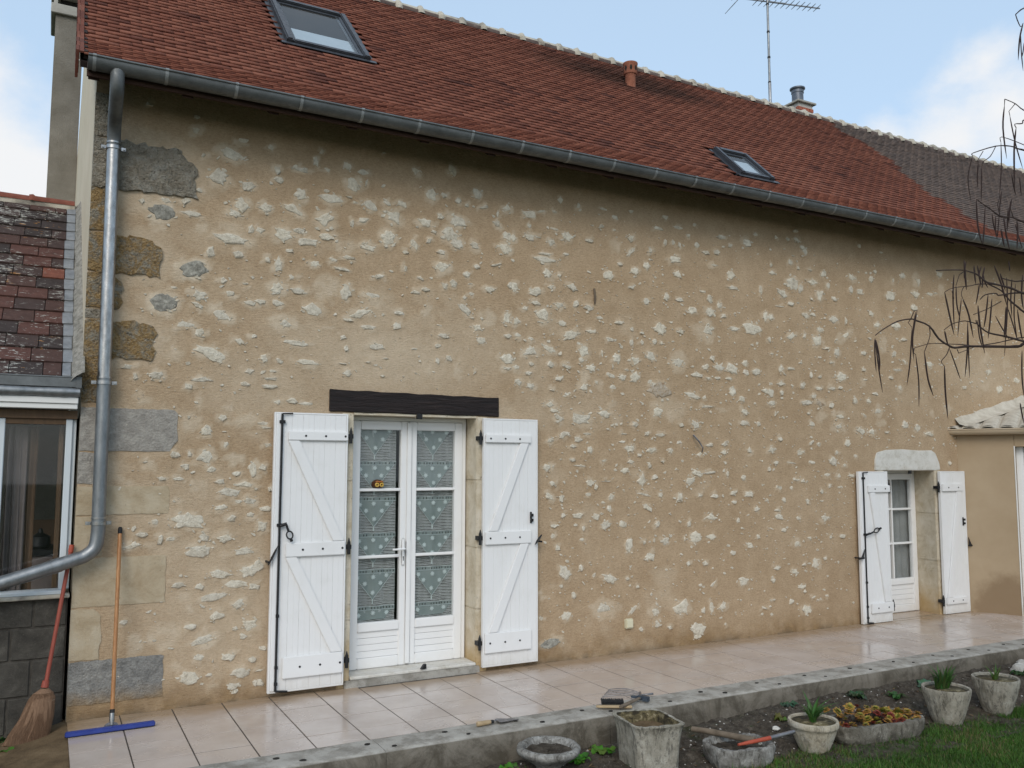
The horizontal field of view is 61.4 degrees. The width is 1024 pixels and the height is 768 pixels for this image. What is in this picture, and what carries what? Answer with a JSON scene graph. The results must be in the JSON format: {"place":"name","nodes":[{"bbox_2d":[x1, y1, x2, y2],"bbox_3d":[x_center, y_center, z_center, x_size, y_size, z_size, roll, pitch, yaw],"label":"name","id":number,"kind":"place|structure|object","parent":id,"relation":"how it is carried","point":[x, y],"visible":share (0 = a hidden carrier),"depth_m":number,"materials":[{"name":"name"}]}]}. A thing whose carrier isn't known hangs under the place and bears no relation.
{"place":"outdoors","nodes":[
{"label":"outdoors","id":0,"kind":"place"},
{"bbox_2d":[0,719,68,767],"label":"dirt path","id":1,"kind":"structure","parent":0,"point":[50,750],"depth_m":5.37,"materials":[{"name":"beige soil"}]},
{"bbox_2d":[0,746,13,751],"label":"weed","id":2,"kind":"object","parent":1,"relation":"on","point":[10,748],"visible":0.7,"depth_m":5.48,"materials":[{"name":"green plant"}]},
{"bbox_2d":[2,545,73,746],"bbox_3d":[-3.124,1.724,5.731,0.134,1.266,0.397,-4,-7,40],"label":"broom","id":3,"kind":"object","parent":1,"relation":"on","point":[34,722],"visible":0.98,"depth_m":5.65,"materials":[{"name":"red paint"}]},
{"bbox_2d":[0,0,1023,196],"label":"sky","id":4,"kind":"structure","parent":0,"point":[940,73],"materials":[{"name":"blue"}]},
{"bbox_2d":[67,611,1023,767],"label":"terrace","id":5,"kind":"structure","parent":0,"point":[192,736],"depth_m":6.61,"materials":[{"name":"tile"}]},
{"bbox_2d":[65,527,154,737],"bbox_3d":[-2.720,1.650,5.880,0.541,1.311,0.409,3,-6,-28],"label":"squeegee","id":6,"kind":"object","parent":5,"relation":"on","point":[111,725],"visible":1,"depth_m":5.76,"materials":[{"name":"brown wood"}]},
{"bbox_2d":[602,688,652,697],"bbox_3d":[0.880,2.357,6.542,0.374,0.032,0.253,-1,-6,16],"label":"hand rake","id":7,"kind":"object","parent":5,"relation":"on","point":[632,691],"visible":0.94,"depth_m":6.56,"materials":[{"name":"metal"}]},
{"bbox_2d":[736,703,1023,767],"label":"lawn turf","id":8,"kind":"structure","parent":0,"point":[971,753],"depth_m":5.88,"materials":[{"name":"green plant"}]},
{"bbox_2d":[485,663,1023,767],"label":"soil bed","id":9,"kind":"object","parent":8,"relation":"on","point":[744,721],"visible":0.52,"depth_m":6.43,"materials":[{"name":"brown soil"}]},
{"bbox_2d":[499,762,526,767],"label":"weed","id":10,"kind":"object","parent":9,"relation":"on","point":[509,764],"visible":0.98,"depth_m":5.58,"materials":[{"name":"green plant"}]},
{"bbox_2d":[516,736,580,767],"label":"round planter","id":11,"kind":"object","parent":9,"relation":"on","point":[548,751],"visible":1,"depth_m":5.52,"materials":[{"name":"grey concrete"}]},
{"bbox_2d":[569,752,590,764],"bbox_3d":[0.438,2.483,5.697,0.164,0.057,0.153,0,-5,-1],"label":"weed","id":12,"kind":"object","parent":9,"relation":"on","point":[579,759],"visible":0.75,"depth_m":5.68,"materials":[{"name":"green plant"}]},
{"bbox_2d":[589,744,617,754],"bbox_3d":[0.606,2.495,5.857,0.202,0.059,0.170,-2,-6,24],"label":"weed","id":13,"kind":"object","parent":9,"relation":"on","point":[600,750],"visible":0.99,"depth_m":5.86,"materials":[{"name":"green plant"}]},
{"bbox_2d":[612,708,684,767],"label":"square planter","id":14,"kind":"object","parent":9,"relation":"on","point":[649,738],"visible":0.99,"depth_m":5.58,"materials":[{"name":"stone"}]},
{"bbox_2d":[702,733,775,767],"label":"stone trough","id":15,"kind":"object","parent":9,"relation":"on","point":[720,752],"visible":0.85,"depth_m":5.66,"materials":[{"name":"stone"}]},
{"bbox_2d":[691,726,755,743],"bbox_3d":[1.434,2.389,5.873,0.050,0.075,0.496,5,-7,-43],"label":"tool handle","id":16,"kind":"object","parent":15,"relation":"on","point":[729,735],"visible":0.97,"depth_m":5.85,"materials":[{"name":"brown wood"}]},
{"bbox_2d":[737,730,794,745],"bbox_3d":[1.700,2.355,5.730,0.482,0.044,0.042,3,-6,-26],"label":"garden tool","id":17,"kind":"object","parent":15,"relation":"on","point":[771,737],"visible":1,"depth_m":5.71,"materials":[{"name":"red paint"}]},
{"bbox_2d":[520,667,1021,767],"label":"gravel","id":18,"kind":"structure","parent":9,"relation":"on","point":[787,709],"depth_m":6.42,"materials":[{"name":"grey gravel"}]},
{"bbox_2d":[772,726,779,730],"bbox_3d":[1.935,2.522,6.306,0.058,0.037,0.048,-3,-6,31],"label":"stone","id":19,"kind":"object","parent":9,"relation":"on","point":[775,728],"visible":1,"depth_m":6.29,"materials":[{"name":"white stone"}]},
{"bbox_2d":[774,712,786,720],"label":"weed","id":20,"kind":"object","parent":9,"relation":"on","point":[778,716],"visible":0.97,"depth_m":6.50,"materials":[{"name":"green plant"}]},
{"bbox_2d":[780,700,798,706],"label":"weed","id":21,"kind":"object","parent":9,"relation":"on","point":[792,703],"visible":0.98,"depth_m":6.81,"materials":[{"name":"green plant"}]},
{"bbox_2d":[787,712,838,753],"bbox_3d":[2.115,2.463,6.030,0.343,0.228,0.344,3,-6,-28],"label":"flower pot","id":22,"kind":"object","parent":9,"relation":"on","point":[819,735],"visible":0.94,"depth_m":5.93,"materials":[{"name":"stone"}]},
{"bbox_2d":[799,691,835,722],"bbox_3d":[2.145,2.273,6.034,0.300,0.207,0.258,-2,-6,20],"label":"bulb plant","id":23,"kind":"object","parent":22,"relation":"on","point":[814,712],"visible":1,"depth_m":6.06,"materials":[{"name":"green plant"}]},
{"bbox_2d":[846,690,867,700],"bbox_3d":[2.829,2.548,7.049,0.179,0.067,0.201,-1,-5,9],"label":"weed","id":24,"kind":"object","parent":9,"relation":"on","point":[859,694],"visible":1,"depth_m":7.04,"materials":[{"name":"green plant"}]},
{"bbox_2d":[829,708,924,745],"bbox_3d":[2.656,2.532,6.343,0.808,0.160,0.368,2,-6,-21],"label":"stone trough","id":25,"kind":"object","parent":9,"relation":"on","point":[874,733],"visible":0.45,"depth_m":6.17,"materials":[{"name":"stone"}]},
{"bbox_2d":[823,702,921,726],"bbox_3d":[2.662,2.439,6.346,0.810,0.157,0.316,2,-6,-20],"label":"houseleek","id":26,"kind":"object","parent":25,"relation":"in","point":[894,715],"visible":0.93,"depth_m":6.35,"materials":[{"name":"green plant"}]},
{"bbox_2d":[884,691,905,698],"bbox_3d":[3.168,2.571,7.120,0.137,0.051,0.143,3,-6,-28],"label":"weed","id":27,"kind":"object","parent":9,"relation":"on","point":[894,694],"visible":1,"depth_m":7.11,"materials":[{"name":"green plant"}]},
{"bbox_2d":[916,678,930,686],"bbox_3d":[3.557,2.582,7.406,0.183,0.070,0.216,-3,-6,30],"label":"weed","id":28,"kind":"object","parent":9,"relation":"on","point":[920,682],"visible":0.23,"depth_m":7.45,"materials":[{"name":"green plant"}]},
{"bbox_2d":[921,681,971,725],"bbox_3d":[3.360,2.485,6.657,0.352,0.285,0.352,3,-6,-28],"label":"flower pot","id":29,"kind":"object","parent":9,"relation":"on","point":[950,704],"visible":0.93,"depth_m":6.55,"materials":[{"name":"stone"}]},
{"bbox_2d":[928,665,959,688],"bbox_3d":[3.363,2.283,6.702,0.277,0.225,0.217,3,-6,-28],"label":"bulb plant","id":30,"kind":"object","parent":29,"relation":"in","point":[944,681],"visible":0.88,"depth_m":6.68,"materials":[{"name":"green plant"}]},
{"bbox_2d":[971,672,1020,715],"bbox_3d":[3.920,2.515,6.969,0.352,0.285,0.352,3,-6,-28],"label":"flower pot","id":31,"kind":"object","parent":9,"relation":"on","point":[999,695],"visible":0.97,"depth_m":6.87,"materials":[{"name":"concrete"}]},
{"bbox_2d":[984,663,1000,679],"bbox_3d":[3.919,2.347,6.990,0.204,0.154,0.205,3,-6,-28],"label":"bulb plant","id":32,"kind":"object","parent":31,"relation":"in","point":[995,675],"visible":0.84,"depth_m":6.99,"materials":[{"name":"green plant"}]},
{"bbox_2d":[1009,663,1023,672],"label":"stone","id":33,"kind":"object","parent":9,"relation":"on","point":[1017,666],"visible":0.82,"depth_m":7.92,"materials":[{"name":"stone"}]},
{"bbox_2d":[1009,670,1023,675],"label":"weed","id":34,"kind":"object","parent":9,"relation":"on","point":[1019,673],"visible":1,"depth_m":7.84,"materials":[{"name":"green plant"}]},
{"bbox_2d":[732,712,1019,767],"bbox_3d":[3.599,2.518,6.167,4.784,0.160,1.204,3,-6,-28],"label":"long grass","id":35,"kind":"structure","parent":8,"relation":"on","point":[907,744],"depth_m":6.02,"materials":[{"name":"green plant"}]},
{"bbox_2d":[874,8,1023,422],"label":"catalpa tree","id":36,"kind":"object","parent":8,"relation":"on","point":[967,346],"visible":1,"depth_m":5.46,"materials":[{"name":"brown plant"}]},
{"label":"lawn","id":37,"kind":"structure","parent":0,"visible":0},
{"bbox_2d":[0,191,84,737],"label":"lean to","id":38,"kind":"object","parent":37,"relation":"on","point":[42,362],"visible":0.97,"depth_m":6.12,"materials":[{"name":"white paint"}]},
{"bbox_2d":[0,426,28,590],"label":"curtain","id":39,"kind":"object","parent":38,"relation":"hanging from","point":[11,558],"visible":0.94,"depth_m":6.03,"materials":[{"name":"grey fabric"}]},
{"bbox_2d":[21,426,38,589],"bbox_3d":[-3.410,0.880,6.092,0.067,1.160,0.027,3,-6,-28],"label":"curtain","id":40,"kind":"object","parent":38,"relation":"hanging from","point":[30,496],"visible":0.89,"depth_m":6.10,"materials":[{"name":"grey fabric"}]},
{"bbox_2d":[0,418,76,588],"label":"window frame","id":41,"kind":"structure","parent":38,"relation":"in","point":[70,438],"depth_m":6.04,"materials":[{"name":"white paint"}]},
{"bbox_2d":[31,519,60,588],"bbox_3d":[-3.686,1.785,6.755,0.295,1.400,0.580,3,-6,-28],"label":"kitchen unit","id":42,"kind":"object","parent":38,"relation":"in","point":[43,538],"visible":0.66,"depth_m":6.63,"materials":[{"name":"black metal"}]},
{"bbox_2d":[0,0,1023,722],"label":"stone house","id":43,"kind":"structure","parent":37,"relation":"on","point":[612,324],"depth_m":7.79,"materials":[{"name":"stone"}]},
{"bbox_2d":[357,429,395,621],"bbox_3d":[-1.158,1.174,7.260,0.369,1.614,0.030,3,-6,-28],"label":"lace curtain","id":44,"kind":"object","parent":43,"relation":"hanging from","point":[374,509],"visible":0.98,"depth_m":7.27,"materials":[{"name":"white fabric"}]},
{"bbox_2d":[371,479,383,487],"bbox_3d":[-1.138,0.844,7.289,0.112,0.075,0.116,3,-6,-28],"label":"ornament","id":45,"kind":"object","parent":43,"relation":"on","point":[376,483],"visible":1,"depth_m":7.25,"materials":[{"name":"yellow ceramic"}]},
{"bbox_2d":[349,414,465,670],"bbox_3d":[-0.850,1.307,7.274,1.086,2.101,0.295,3,-6,-28],"label":"glazed door","id":46,"kind":"structure","parent":43,"relation":"in","point":[406,639],"depth_m":7.34,"materials":[{"name":"white plastic"}]},
{"bbox_2d":[415,431,452,616],"bbox_3d":[-0.688,1.198,7.511,0.366,1.614,0.030,3,-6,-28],"label":"lace curtain","id":47,"kind":"object","parent":43,"relation":"hanging from","point":[431,507],"visible":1,"depth_m":7.51,"materials":[{"name":"white fabric"}]},
{"bbox_2d":[725,0,819,101],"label":"television aerial","id":48,"kind":"object","parent":43,"relation":"attached to","point":[768,48],"visible":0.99,"depth_m":13.34,"materials":[{"name":"metal"}]},
{"bbox_2d":[888,473,910,577],"bbox_3d":[4.770,1.914,10.553,0.426,1.640,0.027,3,-6,-28],"label":"curtain","id":49,"kind":"object","parent":43,"relation":"hanging from","point":[901,534],"visible":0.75,"depth_m":10.57,"materials":[{"name":"white fabric"}]},
{"bbox_2d":[887,471,919,612],"bbox_3d":[4.639,1.881,10.265,0.922,1.693,0.364,3,-6,-28],"label":"glazed door","id":50,"kind":"structure","parent":43,"relation":"in","point":[905,590],"depth_m":10.46,"materials":[{"name":"white plastic"}]},
{"bbox_2d":[189,638,1023,767],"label":"kerb","id":51,"kind":"structure","parent":37,"relation":"on","point":[470,746],"depth_m":6.06,"materials":[{"name":"concrete"}]},
{"bbox_2d":[476,718,517,726],"bbox_3d":[-0.094,2.289,5.856,0.327,0.035,0.090,3,-6,-28],"label":"trowel","id":52,"kind":"object","parent":51,"relation":"on","point":[482,723],"visible":1,"depth_m":5.82,"materials":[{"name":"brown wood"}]},
{"bbox_2d":[596,698,631,708],"bbox_3d":[0.737,2.315,6.247,0.260,0.044,0.109,0,-5,2],"label":"wire brush","id":53,"kind":"object","parent":51,"relation":"on","point":[611,703],"visible":0.96,"depth_m":6.24,"materials":[{"name":"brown wood"}]},
{"bbox_2d":[619,695,649,708],"bbox_3d":[0.868,2.322,6.281,0.147,0.039,0.340,-3,-6,34],"label":"hammer","id":54,"kind":"object","parent":51,"relation":"on","point":[644,698],"visible":1,"depth_m":6.36,"materials":[{"name":"grey wood"}]},
{"bbox_2d":[947,395,1023,615],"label":"annex","id":55,"kind":"object","parent":37,"relation":"on","point":[991,459],"visible":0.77,"depth_m":10.34,"materials":[{"name":"beige paint"}]}
]}

